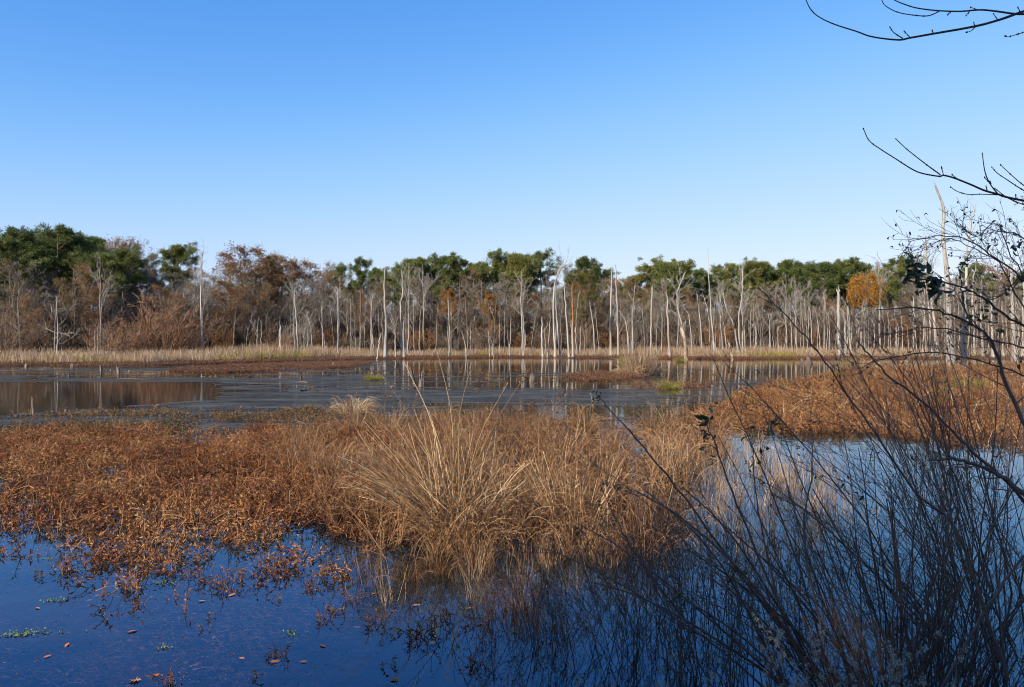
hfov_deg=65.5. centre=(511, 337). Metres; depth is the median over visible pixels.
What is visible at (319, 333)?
bare shrub
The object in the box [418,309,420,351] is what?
dead trunk
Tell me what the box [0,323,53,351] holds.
bare shrub
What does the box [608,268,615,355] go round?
dead trunk
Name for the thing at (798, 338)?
bare shrub
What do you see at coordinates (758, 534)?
grass tuft
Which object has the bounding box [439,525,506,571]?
grass tuft
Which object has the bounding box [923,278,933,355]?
dead trunk
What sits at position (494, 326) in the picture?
dead trunk
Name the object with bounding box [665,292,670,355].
dead trunk
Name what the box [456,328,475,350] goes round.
bare shrub
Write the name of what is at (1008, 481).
arching shrub
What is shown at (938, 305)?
bare tree
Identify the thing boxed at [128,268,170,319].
bare tree
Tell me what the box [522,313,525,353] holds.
dead trunk
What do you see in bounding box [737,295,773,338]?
autumn tree
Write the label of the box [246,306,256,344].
dead trunk
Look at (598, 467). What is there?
grass clump
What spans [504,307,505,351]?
dead trunk
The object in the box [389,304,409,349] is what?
bare tree
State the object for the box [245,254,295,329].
autumn tree
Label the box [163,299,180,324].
autumn tree
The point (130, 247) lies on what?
autumn tree
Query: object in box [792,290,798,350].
dead trunk
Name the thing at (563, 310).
bare tree
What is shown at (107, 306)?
bare tree
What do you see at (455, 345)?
bare shrub
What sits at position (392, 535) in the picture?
grass clump
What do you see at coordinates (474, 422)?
grass clump
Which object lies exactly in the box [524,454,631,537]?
grass clump
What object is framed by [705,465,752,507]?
grass tuft
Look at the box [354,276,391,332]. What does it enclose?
bare tree
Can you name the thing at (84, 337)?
bare shrub
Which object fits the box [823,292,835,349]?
dead trunk
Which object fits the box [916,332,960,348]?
bare shrub
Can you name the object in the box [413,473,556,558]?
grass clump
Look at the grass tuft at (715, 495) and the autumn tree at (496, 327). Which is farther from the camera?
the autumn tree at (496, 327)
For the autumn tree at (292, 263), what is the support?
on the ground
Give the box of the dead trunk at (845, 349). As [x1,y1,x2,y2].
[844,319,846,352]
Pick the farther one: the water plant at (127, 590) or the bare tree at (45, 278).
the bare tree at (45, 278)
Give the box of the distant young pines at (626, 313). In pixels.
[6,294,1021,330]
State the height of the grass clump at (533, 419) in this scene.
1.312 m
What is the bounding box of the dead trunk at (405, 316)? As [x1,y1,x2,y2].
[402,301,412,336]
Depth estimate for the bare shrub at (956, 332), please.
157.67 m
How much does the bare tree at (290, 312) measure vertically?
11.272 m
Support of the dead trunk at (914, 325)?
on the ground
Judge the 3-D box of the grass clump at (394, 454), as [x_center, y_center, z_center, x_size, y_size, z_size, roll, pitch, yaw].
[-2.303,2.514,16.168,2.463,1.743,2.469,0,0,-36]
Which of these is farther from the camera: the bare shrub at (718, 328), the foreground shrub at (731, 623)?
the bare shrub at (718, 328)
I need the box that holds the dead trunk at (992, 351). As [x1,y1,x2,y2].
[988,292,997,356]
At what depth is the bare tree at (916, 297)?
174.58 m
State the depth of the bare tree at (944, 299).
158.63 m
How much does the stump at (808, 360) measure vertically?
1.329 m
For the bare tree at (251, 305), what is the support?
on the ground
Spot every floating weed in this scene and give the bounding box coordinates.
[0,630,38,635]
[12,627,86,632]
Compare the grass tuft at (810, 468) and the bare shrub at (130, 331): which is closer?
the grass tuft at (810, 468)
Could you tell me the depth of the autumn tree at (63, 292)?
132.09 m
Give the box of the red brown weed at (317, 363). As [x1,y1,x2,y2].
[0,353,1022,388]
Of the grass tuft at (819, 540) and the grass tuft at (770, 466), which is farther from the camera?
the grass tuft at (770, 466)
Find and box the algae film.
[0,359,998,439]
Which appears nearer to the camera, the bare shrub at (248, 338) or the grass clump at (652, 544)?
the grass clump at (652, 544)
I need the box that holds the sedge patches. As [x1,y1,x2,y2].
[1,347,1007,363]
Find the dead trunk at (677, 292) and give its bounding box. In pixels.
[666,260,694,325]
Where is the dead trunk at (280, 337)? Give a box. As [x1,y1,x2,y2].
[279,325,281,352]
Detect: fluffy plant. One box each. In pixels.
[569,653,716,686]
[751,612,928,686]
[768,630,969,686]
[787,624,926,686]
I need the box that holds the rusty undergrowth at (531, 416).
[264,396,738,557]
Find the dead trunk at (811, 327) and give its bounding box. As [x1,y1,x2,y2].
[808,307,812,348]
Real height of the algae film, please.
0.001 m
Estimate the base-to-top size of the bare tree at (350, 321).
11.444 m
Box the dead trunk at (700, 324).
[696,292,701,346]
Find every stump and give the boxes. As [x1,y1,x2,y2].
[31,395,34,413]
[408,364,416,385]
[418,371,422,386]
[529,373,535,381]
[806,355,812,363]
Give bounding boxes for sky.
[0,0,1023,334]
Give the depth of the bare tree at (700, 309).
178.72 m
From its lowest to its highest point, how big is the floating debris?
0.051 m
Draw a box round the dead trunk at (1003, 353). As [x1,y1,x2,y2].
[1001,301,1004,356]
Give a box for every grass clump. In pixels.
[252,422,346,472]
[256,438,337,469]
[257,419,339,449]
[264,413,323,443]
[264,429,335,470]
[287,445,425,525]
[295,436,351,474]
[305,421,359,458]
[305,454,365,498]
[306,471,401,532]
[315,400,374,426]
[315,432,367,476]
[327,478,438,546]
[328,451,476,529]
[329,405,410,434]
[332,405,369,429]
[332,425,389,475]
[333,422,460,479]
[334,426,416,464]
[336,426,456,494]
[349,453,433,505]
[354,425,408,463]
[356,400,412,435]
[356,430,449,472]
[361,406,409,429]
[382,401,470,464]
[383,414,431,437]
[383,485,472,542]
[384,489,525,565]
[396,410,434,431]
[399,427,453,454]
[402,481,543,565]
[405,435,450,474]
[407,441,535,501]
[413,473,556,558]
[415,398,463,422]
[416,412,443,425]
[417,409,457,430]
[418,452,487,501]
[430,405,495,446]
[432,495,504,536]
[434,453,587,531]
[436,435,486,463]
[436,452,474,481]
[437,428,502,464]
[439,417,476,437]
[443,401,492,442]
[443,412,472,437]
[443,425,498,459]
[444,420,561,480]
[445,423,514,452]
[449,424,501,450]
[451,467,548,542]
[454,434,494,473]
[456,413,522,462]
[459,419,540,471]
[460,458,595,546]
[462,406,495,425]
[462,421,531,463]
[467,467,600,545]
[473,442,508,467]
[479,449,530,492]
[489,411,592,475]
[490,407,523,429]
[490,411,620,480]
[491,441,630,515]
[495,456,552,506]
[497,442,579,502]
[498,403,563,436]
[500,427,631,521]
[501,474,624,540]
[507,414,569,444]
[507,469,592,519]
[509,416,592,467]
[510,394,560,422]
[515,412,547,445]
[515,449,578,505]
[515,449,623,531]
[521,452,672,517]
[522,424,608,471]
[523,391,578,428]
[523,412,571,435]
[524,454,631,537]
[525,422,584,453]
[525,501,641,562]
[527,419,607,468]
[528,455,628,524]
[532,400,610,439]
[533,453,606,490]
[540,451,646,549]
[541,446,688,507]
[542,421,670,473]
[550,438,634,496]
[552,392,614,431]
[555,427,604,470]
[558,440,638,493]
[559,442,659,492]
[560,475,712,570]
[564,433,613,455]
[565,439,626,496]
[567,404,602,430]
[568,436,637,466]
[569,448,755,554]
[579,439,691,508]
[582,420,630,451]
[585,435,643,469]
[588,407,649,447]
[600,455,737,522]
[615,428,688,481]
[620,403,693,433]
[622,406,682,437]
[624,437,714,474]
[626,411,693,448]
[626,419,712,451]
[627,410,653,433]
[630,421,720,480]
[636,434,722,484]
[642,402,674,430]
[642,422,717,457]
[643,395,703,432]
[649,401,685,424]
[657,404,714,436]
[659,436,698,479]
[664,394,750,442]
[664,423,729,453]
[671,409,748,465]
[676,400,750,440]
[685,415,718,436]
[691,423,741,452]
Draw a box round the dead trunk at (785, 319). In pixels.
[777,295,786,348]
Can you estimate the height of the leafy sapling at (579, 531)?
1.290 m
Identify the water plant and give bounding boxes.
[93,613,112,621]
[119,583,139,594]
[128,593,152,608]
[144,662,175,686]
[165,583,190,599]
[175,564,202,576]
[194,562,229,582]
[212,567,247,591]
[221,561,248,581]
[252,666,263,679]
[265,641,290,658]
[304,573,325,589]
[314,602,342,624]
[323,603,345,614]
[329,570,346,583]
[339,585,366,600]
[362,602,396,629]
[380,654,397,666]
[389,616,440,635]
[402,615,441,646]
[421,598,456,622]
[460,600,495,627]
[463,641,500,670]
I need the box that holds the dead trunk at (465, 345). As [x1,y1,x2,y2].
[461,331,466,357]
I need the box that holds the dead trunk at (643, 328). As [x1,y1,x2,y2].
[637,306,646,353]
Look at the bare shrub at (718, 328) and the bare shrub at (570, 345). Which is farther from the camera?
the bare shrub at (718, 328)
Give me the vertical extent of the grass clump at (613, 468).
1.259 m
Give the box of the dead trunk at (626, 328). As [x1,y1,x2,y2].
[614,303,628,352]
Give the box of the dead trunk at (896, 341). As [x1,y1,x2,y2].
[895,327,897,354]
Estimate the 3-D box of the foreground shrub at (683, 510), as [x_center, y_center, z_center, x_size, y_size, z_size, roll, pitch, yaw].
[2.521,2.265,8.385,2.912,1.976,1.991,0,0,0]
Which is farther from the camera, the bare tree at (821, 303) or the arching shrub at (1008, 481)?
the bare tree at (821, 303)
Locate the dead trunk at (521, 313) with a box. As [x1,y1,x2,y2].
[513,271,525,355]
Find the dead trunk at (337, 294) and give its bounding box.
[334,284,346,353]
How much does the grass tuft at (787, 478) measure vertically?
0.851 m
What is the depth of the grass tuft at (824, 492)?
13.75 m
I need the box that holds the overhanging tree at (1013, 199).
[806,0,1023,210]
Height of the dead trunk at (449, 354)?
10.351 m
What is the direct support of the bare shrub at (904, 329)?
on the ground
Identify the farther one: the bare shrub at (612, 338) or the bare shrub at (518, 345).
the bare shrub at (612, 338)
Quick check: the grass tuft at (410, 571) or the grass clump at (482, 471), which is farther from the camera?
the grass clump at (482, 471)
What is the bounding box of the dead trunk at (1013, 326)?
[1009,265,1018,358]
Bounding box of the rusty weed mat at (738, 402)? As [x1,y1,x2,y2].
[685,357,1023,447]
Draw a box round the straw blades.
[701,355,1023,445]
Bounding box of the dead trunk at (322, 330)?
[321,305,323,352]
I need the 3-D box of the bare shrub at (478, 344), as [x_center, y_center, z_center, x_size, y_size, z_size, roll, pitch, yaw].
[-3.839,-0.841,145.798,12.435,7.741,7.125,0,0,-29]
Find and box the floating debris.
[0,555,654,685]
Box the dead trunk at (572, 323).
[571,282,573,356]
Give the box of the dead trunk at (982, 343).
[969,270,984,355]
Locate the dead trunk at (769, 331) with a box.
[764,316,774,352]
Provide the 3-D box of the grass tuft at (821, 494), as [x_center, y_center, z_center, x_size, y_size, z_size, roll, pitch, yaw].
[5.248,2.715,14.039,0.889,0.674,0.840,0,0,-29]
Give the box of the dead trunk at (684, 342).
[680,324,687,358]
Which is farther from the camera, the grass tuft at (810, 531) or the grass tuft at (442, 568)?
the grass tuft at (810, 531)
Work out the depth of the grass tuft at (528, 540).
10.80 m
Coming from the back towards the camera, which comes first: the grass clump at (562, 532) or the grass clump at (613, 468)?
the grass clump at (613, 468)
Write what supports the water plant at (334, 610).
on the water
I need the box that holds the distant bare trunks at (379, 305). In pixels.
[5,269,1006,346]
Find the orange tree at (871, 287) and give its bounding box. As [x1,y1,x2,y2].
[845,269,889,348]
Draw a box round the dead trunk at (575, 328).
[575,292,579,353]
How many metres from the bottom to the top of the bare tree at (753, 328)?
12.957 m
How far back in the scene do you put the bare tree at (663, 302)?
167.65 m
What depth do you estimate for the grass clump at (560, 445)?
17.27 m
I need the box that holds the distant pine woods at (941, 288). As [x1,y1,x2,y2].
[6,266,1019,317]
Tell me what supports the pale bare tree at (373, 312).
on the ground
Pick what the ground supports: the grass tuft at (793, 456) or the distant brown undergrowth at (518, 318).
the distant brown undergrowth at (518, 318)
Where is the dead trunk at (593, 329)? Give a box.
[589,300,595,354]
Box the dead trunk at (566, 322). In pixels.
[564,282,569,356]
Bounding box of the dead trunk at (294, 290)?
[290,280,304,349]
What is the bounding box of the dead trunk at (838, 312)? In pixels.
[836,285,842,355]
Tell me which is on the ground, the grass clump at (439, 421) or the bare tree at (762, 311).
the bare tree at (762, 311)
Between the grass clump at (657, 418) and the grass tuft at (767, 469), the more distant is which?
the grass clump at (657, 418)
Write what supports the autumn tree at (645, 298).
on the ground
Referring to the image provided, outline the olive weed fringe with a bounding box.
[0,365,717,438]
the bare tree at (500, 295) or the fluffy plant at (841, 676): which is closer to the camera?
the fluffy plant at (841, 676)
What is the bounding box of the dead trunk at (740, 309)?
[733,267,755,348]
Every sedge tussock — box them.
[323,394,383,414]
[361,372,385,379]
[610,342,663,374]
[610,361,648,374]
[643,364,668,374]
[654,377,684,388]
[673,356,686,361]
[838,356,889,369]
[897,359,934,367]
[945,373,991,388]
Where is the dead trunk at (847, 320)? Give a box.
[841,297,850,350]
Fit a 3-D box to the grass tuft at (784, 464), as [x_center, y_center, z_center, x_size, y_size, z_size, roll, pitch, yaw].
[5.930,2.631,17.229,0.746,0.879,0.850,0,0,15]
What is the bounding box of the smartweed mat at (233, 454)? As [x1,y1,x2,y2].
[0,408,470,611]
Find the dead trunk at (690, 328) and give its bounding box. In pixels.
[683,304,691,351]
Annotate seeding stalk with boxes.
[589,379,791,642]
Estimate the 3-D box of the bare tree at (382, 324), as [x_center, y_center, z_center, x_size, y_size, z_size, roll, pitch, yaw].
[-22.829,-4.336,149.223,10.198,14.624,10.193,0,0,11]
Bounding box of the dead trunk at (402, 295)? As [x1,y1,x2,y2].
[399,264,405,356]
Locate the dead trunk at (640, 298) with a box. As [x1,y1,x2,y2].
[631,281,641,353]
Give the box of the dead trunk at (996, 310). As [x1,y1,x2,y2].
[990,278,1003,349]
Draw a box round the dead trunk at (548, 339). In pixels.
[547,316,550,357]
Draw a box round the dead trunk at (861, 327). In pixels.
[861,304,869,352]
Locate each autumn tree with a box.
[0,258,41,342]
[1,294,40,330]
[28,308,56,349]
[40,277,77,353]
[62,262,117,350]
[64,282,137,343]
[93,235,152,309]
[97,234,158,313]
[141,282,185,328]
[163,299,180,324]
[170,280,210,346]
[184,249,275,346]
[187,240,289,346]
[203,279,254,348]
[216,244,300,324]
[243,255,343,347]
[244,280,286,340]
[249,250,318,333]
[286,258,343,325]
[309,260,346,327]
[329,289,359,347]
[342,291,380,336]
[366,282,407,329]
[414,312,429,341]
[429,320,442,345]
[433,285,459,348]
[453,268,502,337]
[454,298,479,337]
[471,290,500,347]
[484,295,503,348]
[485,318,499,342]
[505,294,528,341]
[525,292,554,342]
[547,264,581,326]
[562,281,596,350]
[588,296,621,347]
[594,275,632,349]
[613,276,638,346]
[623,274,659,347]
[635,286,661,345]
[671,289,708,339]
[716,293,740,339]
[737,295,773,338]
[765,295,792,346]
[794,299,820,330]
[811,296,842,335]
[820,298,846,333]
[840,293,869,322]
[882,295,922,348]
[936,276,967,313]
[964,261,1016,319]
[991,264,1022,315]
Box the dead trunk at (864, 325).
[862,302,868,348]
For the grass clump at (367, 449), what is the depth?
16.28 m
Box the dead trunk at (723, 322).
[719,297,733,349]
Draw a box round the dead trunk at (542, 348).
[541,317,548,357]
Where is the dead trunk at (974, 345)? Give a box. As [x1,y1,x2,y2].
[971,264,975,354]
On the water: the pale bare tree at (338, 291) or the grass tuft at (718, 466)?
the grass tuft at (718, 466)
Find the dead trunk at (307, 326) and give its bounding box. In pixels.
[297,309,317,346]
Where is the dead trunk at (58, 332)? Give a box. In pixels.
[34,296,79,353]
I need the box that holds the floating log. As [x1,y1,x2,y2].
[246,383,281,384]
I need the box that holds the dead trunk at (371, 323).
[368,294,373,355]
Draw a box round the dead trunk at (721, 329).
[719,305,722,347]
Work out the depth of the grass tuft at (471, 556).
10.45 m
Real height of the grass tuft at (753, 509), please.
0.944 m
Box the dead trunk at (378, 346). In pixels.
[376,333,381,358]
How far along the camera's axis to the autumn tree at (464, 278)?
164.40 m
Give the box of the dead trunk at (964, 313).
[960,193,977,356]
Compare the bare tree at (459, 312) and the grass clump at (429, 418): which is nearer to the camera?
the grass clump at (429, 418)
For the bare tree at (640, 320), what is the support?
on the ground
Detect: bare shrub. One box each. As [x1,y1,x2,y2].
[0,307,29,352]
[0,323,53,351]
[2,312,68,352]
[4,325,48,351]
[35,321,85,351]
[54,326,83,350]
[72,317,104,348]
[77,318,119,351]
[79,312,153,355]
[84,327,114,350]
[109,323,146,351]
[112,333,160,352]
[115,285,219,354]
[115,317,153,348]
[122,320,174,353]
[124,297,228,356]
[148,312,222,351]
[174,316,206,348]
[191,315,226,349]
[203,310,241,347]
[205,326,236,348]
[227,330,245,347]
[235,311,269,345]
[247,315,286,347]
[259,331,298,353]
[277,323,301,346]
[283,332,303,347]
[290,315,320,349]
[298,316,330,345]
[309,324,337,349]
[314,338,342,348]
[331,328,354,349]
[350,336,363,349]
[352,330,383,351]
[381,337,397,350]
[387,316,417,350]
[399,326,439,352]
[420,324,464,352]
[426,315,456,348]
[443,333,459,351]
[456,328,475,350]
[463,315,526,350]
[466,338,488,349]
[479,321,523,348]
[492,323,513,349]
[511,331,533,348]
[527,323,553,348]
[528,336,544,349]
[536,320,566,350]
[562,319,591,348]
[564,334,577,350]
[570,314,614,349]
[577,332,593,348]
[591,320,636,350]
[595,321,620,349]
[620,331,638,348]
[623,314,655,350]
[646,330,666,349]
[654,332,676,348]
[671,324,690,349]
[675,315,731,347]
[675,332,694,348]
[681,333,696,346]
[702,319,743,348]
[727,327,751,347]
[746,337,760,349]
[757,334,768,347]
[770,315,824,348]
[787,325,806,347]
[792,327,813,347]
[799,330,827,346]
[825,318,866,348]
[858,327,877,348]
[870,336,894,347]
[880,312,945,348]
[885,335,904,349]
[900,315,945,348]
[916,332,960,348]
[940,321,968,346]
[966,335,987,349]
[970,314,1017,347]
[989,314,1021,345]
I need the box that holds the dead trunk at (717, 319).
[715,287,725,346]
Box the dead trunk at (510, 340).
[509,321,510,355]
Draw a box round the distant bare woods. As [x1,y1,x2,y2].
[0,266,1019,328]
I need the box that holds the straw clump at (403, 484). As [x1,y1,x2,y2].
[317,350,596,564]
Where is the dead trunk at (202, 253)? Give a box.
[199,240,206,349]
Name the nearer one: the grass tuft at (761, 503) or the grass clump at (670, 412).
the grass tuft at (761, 503)
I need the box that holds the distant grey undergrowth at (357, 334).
[0,292,1021,350]
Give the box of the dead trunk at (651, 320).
[650,284,652,353]
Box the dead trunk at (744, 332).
[741,319,745,346]
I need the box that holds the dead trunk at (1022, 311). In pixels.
[1008,258,1023,356]
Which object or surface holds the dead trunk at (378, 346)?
in the water
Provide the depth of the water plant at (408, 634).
7.90 m
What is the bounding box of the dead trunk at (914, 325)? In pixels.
[910,295,915,354]
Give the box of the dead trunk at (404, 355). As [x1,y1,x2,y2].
[403,319,405,357]
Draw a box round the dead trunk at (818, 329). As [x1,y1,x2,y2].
[814,309,823,347]
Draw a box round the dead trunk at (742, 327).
[739,298,743,350]
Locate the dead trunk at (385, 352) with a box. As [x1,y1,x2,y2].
[383,266,387,356]
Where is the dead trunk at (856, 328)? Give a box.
[846,307,867,351]
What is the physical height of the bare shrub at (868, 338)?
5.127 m
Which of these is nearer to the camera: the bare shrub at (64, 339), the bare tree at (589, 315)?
the bare shrub at (64, 339)
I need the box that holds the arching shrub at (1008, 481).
[724,273,1023,686]
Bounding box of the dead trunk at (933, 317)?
[907,236,938,357]
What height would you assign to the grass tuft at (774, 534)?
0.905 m
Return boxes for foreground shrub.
[376,558,547,647]
[452,329,1023,686]
[452,524,633,660]
[493,493,753,642]
[507,501,715,677]
[530,504,830,686]
[607,469,865,640]
[668,277,1023,673]
[681,361,987,686]
[682,566,1021,686]
[693,220,1023,599]
[710,405,1023,686]
[725,529,1023,686]
[832,408,1023,686]
[905,398,1021,686]
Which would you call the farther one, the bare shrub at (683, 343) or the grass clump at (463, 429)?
the bare shrub at (683, 343)
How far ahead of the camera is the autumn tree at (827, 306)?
166.76 m
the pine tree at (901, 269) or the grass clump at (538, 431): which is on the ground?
the pine tree at (901, 269)
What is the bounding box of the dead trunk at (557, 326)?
[555,288,561,356]
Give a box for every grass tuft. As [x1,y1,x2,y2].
[323,537,383,586]
[341,534,389,571]
[366,543,450,590]
[367,562,409,604]
[386,562,433,605]
[397,537,480,579]
[410,531,450,564]
[420,526,525,577]
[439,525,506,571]
[450,542,492,580]
[451,524,513,574]
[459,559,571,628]
[459,566,492,601]
[462,577,533,622]
[499,531,542,582]
[506,520,559,559]
[508,546,546,576]
[512,560,561,609]
[514,572,567,625]
[524,588,588,639]
[527,529,577,566]
[534,533,563,567]
[538,588,572,630]
[558,560,587,587]
[563,514,647,567]
[564,600,608,629]
[672,502,733,545]
[674,464,704,490]
[676,494,719,530]
[678,478,736,526]
[682,436,722,475]
[684,444,709,473]
[694,486,756,532]
[695,439,744,467]
[696,475,750,516]
[700,451,734,485]
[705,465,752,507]
[708,479,785,532]
[709,479,753,530]
[710,459,745,498]
[714,439,742,471]
[718,501,778,552]
[722,468,758,499]
[722,500,817,559]
[723,441,743,462]
[737,432,766,458]
[738,434,777,475]
[740,427,782,459]
[740,517,778,555]
[742,442,795,483]
[742,468,780,507]
[744,482,790,517]
[746,443,796,479]
[748,434,776,462]
[752,483,814,533]
[756,453,813,488]
[756,508,828,559]
[763,451,803,493]
[769,446,805,477]
[771,468,810,499]
[772,451,807,492]
[775,501,826,547]
[778,438,816,469]
[779,443,824,474]
[787,475,829,508]
[787,476,824,511]
[787,488,848,532]
[788,461,810,486]
[788,511,830,548]
[791,452,837,481]
[794,467,852,511]
[795,447,841,481]
[802,509,843,556]
[807,454,850,481]
[813,469,837,498]
[821,481,884,529]
[822,478,854,515]
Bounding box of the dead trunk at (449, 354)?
[436,294,458,355]
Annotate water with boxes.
[0,357,1023,686]
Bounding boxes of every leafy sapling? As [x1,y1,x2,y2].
[533,477,687,624]
[694,402,863,664]
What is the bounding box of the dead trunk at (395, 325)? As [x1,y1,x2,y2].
[376,314,399,356]
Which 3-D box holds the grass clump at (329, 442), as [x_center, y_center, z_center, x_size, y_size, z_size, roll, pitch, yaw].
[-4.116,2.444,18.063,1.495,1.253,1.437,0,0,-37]
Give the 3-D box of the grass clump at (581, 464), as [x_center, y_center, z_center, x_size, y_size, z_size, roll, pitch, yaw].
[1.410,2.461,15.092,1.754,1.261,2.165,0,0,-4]
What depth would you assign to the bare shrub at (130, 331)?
133.12 m
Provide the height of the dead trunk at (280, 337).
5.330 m
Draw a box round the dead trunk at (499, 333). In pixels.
[498,311,499,352]
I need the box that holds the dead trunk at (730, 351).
[727,340,733,359]
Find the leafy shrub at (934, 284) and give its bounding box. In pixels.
[832,200,1023,426]
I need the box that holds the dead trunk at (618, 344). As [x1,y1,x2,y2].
[614,265,620,355]
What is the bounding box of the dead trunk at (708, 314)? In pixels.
[696,288,714,348]
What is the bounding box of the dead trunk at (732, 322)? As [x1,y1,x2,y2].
[723,292,738,351]
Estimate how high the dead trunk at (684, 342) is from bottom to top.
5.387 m
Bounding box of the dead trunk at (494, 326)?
[477,301,496,351]
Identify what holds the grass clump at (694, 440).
in the water
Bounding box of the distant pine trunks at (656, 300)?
[211,291,1016,346]
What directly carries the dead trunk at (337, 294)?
on the ground
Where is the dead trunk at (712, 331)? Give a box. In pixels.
[702,301,715,352]
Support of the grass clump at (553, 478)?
in the water
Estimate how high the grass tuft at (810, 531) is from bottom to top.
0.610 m
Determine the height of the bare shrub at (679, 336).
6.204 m
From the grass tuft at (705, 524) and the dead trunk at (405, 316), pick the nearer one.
the grass tuft at (705, 524)
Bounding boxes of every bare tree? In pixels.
[0,260,51,348]
[0,267,38,329]
[0,269,49,349]
[1,281,73,349]
[9,275,53,348]
[21,271,62,318]
[29,268,69,348]
[36,280,71,325]
[38,268,113,348]
[49,276,143,347]
[70,269,132,348]
[85,252,115,346]
[87,290,126,349]
[91,289,141,333]
[111,294,144,341]
[114,263,180,323]
[118,281,157,329]
[127,269,193,347]
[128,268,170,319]
[139,279,215,331]
[140,273,186,309]
[142,279,213,336]
[170,273,218,344]
[177,268,222,315]
[189,253,215,325]
[194,291,230,350]
[197,266,244,347]
[203,297,224,334]
[214,297,240,351]
[216,285,256,343]
[230,275,284,340]
[234,301,254,346]
[249,300,290,338]
[270,292,293,335]
[275,294,318,345]
[279,278,313,350]
[279,293,305,343]
[299,278,329,326]
[303,284,336,329]
[303,309,316,339]
[307,277,336,339]
[314,273,353,325]
[315,282,353,333]
[322,274,366,329]
[325,281,358,336]
[332,293,368,348]
[339,278,375,333]
[348,303,367,339]
[350,282,390,346]
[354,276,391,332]
[362,276,418,349]
[364,295,380,351]
[376,284,435,350]
[387,286,404,320]
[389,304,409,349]
[390,265,419,350]
[397,269,434,325]
[407,276,438,327]
[411,264,440,350]
[411,282,440,350]
[422,270,456,347]
[424,281,479,349]
[435,297,460,341]
[456,274,489,343]
[456,281,511,348]
[456,300,485,347]
[462,300,518,338]
[463,279,525,348]
[466,274,526,341]
[487,282,510,319]
[496,279,546,329]
[502,285,546,348]
[504,277,537,349]
[526,303,552,348]
[528,272,574,326]
[529,293,574,343]
[539,287,581,350]
[540,268,567,339]
[548,287,564,347]
[552,276,583,328]
[569,299,613,346]
[570,278,624,348]
[575,290,608,349]
[596,298,638,347]
[621,300,642,338]
[624,305,637,351]
[630,306,649,347]
[636,274,676,316]
[646,290,666,347]
[651,278,685,339]
[652,289,683,326]
[655,275,692,349]
[656,294,692,345]
[669,302,721,345]
[674,287,706,336]
[676,290,720,342]
[691,287,724,341]
[693,281,744,346]
[706,308,719,327]
[710,283,753,328]
[714,280,729,347]
[732,268,753,313]
[734,293,759,345]
[739,289,781,349]
[740,283,795,349]
[747,281,793,348]
[771,291,802,343]
[775,292,821,333]
[776,272,796,349]
[786,277,810,344]
[787,290,824,331]
[797,291,835,318]
[798,280,815,343]
[802,305,830,344]
[804,287,846,334]
[816,289,832,347]
[821,309,834,342]
[828,311,863,330]
[835,309,877,338]
[852,308,872,343]
[864,262,899,347]
[869,308,887,348]
[872,313,898,344]
[881,299,923,346]
[883,288,923,348]
[883,288,945,334]
[895,284,934,315]
[900,281,967,345]
[908,245,940,355]
[921,292,945,321]
[925,296,992,348]
[940,275,967,318]
[952,278,989,348]
[955,290,1004,333]
[959,281,1008,315]
[983,303,1017,345]
[986,286,1021,347]
[997,281,1022,316]
[1009,284,1022,312]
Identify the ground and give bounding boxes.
[0,339,972,364]
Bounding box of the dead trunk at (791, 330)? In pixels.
[786,307,792,348]
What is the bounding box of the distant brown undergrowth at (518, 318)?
[0,298,1020,350]
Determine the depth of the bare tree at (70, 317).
134.09 m
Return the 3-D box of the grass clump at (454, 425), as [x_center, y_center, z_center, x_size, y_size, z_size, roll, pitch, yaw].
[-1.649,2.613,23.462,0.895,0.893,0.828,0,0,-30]
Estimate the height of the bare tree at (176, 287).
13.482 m
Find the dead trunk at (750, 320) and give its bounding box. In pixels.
[747,296,758,346]
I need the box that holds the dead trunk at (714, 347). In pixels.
[707,250,715,351]
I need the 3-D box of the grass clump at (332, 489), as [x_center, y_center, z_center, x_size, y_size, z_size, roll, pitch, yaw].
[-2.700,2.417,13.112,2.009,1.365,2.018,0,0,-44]
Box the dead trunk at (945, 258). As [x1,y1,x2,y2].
[934,183,955,358]
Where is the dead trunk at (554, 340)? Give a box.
[553,245,574,357]
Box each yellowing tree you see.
[388,286,413,345]
[568,266,599,347]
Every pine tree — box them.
[0,225,37,351]
[0,235,52,347]
[0,236,61,349]
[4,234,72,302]
[25,221,92,348]
[30,227,113,316]
[34,225,84,349]
[62,230,112,346]
[73,250,130,342]
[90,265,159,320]
[93,244,150,348]
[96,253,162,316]
[148,240,201,347]
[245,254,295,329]
[323,262,358,348]
[348,256,373,349]
[355,266,393,315]
[378,267,407,349]
[385,261,413,346]
[388,255,434,343]
[416,269,443,341]
[426,265,444,343]
[427,252,470,349]
[439,265,470,349]
[455,257,479,328]
[457,262,498,349]
[466,272,501,347]
[478,247,503,348]
[488,257,520,308]
[496,251,541,335]
[506,252,544,345]
[528,247,563,328]
[558,270,613,311]
[563,256,608,309]
[593,268,621,301]
[618,273,655,305]
[634,254,676,338]
[649,260,686,346]
[658,257,695,344]
[663,271,705,315]
[683,268,711,329]
[692,274,721,344]
[700,264,735,307]
[712,261,749,331]
[725,276,761,335]
[728,263,760,347]
[737,256,781,346]
[750,265,780,321]
[766,267,794,326]
[768,258,815,345]
[768,268,793,337]
[789,260,814,315]
[801,272,833,347]
[804,260,854,334]
[828,258,868,300]
[833,256,868,340]
[836,280,868,345]
[845,262,886,310]
[869,262,906,325]
[871,254,925,341]
[901,272,939,314]
[957,261,1001,308]
[1003,269,1023,299]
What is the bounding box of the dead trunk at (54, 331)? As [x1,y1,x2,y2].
[54,309,55,351]
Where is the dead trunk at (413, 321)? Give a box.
[403,295,417,349]
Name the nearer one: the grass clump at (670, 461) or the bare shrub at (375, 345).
the grass clump at (670, 461)
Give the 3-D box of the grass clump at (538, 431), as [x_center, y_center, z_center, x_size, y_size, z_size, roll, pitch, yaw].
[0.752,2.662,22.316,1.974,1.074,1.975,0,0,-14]

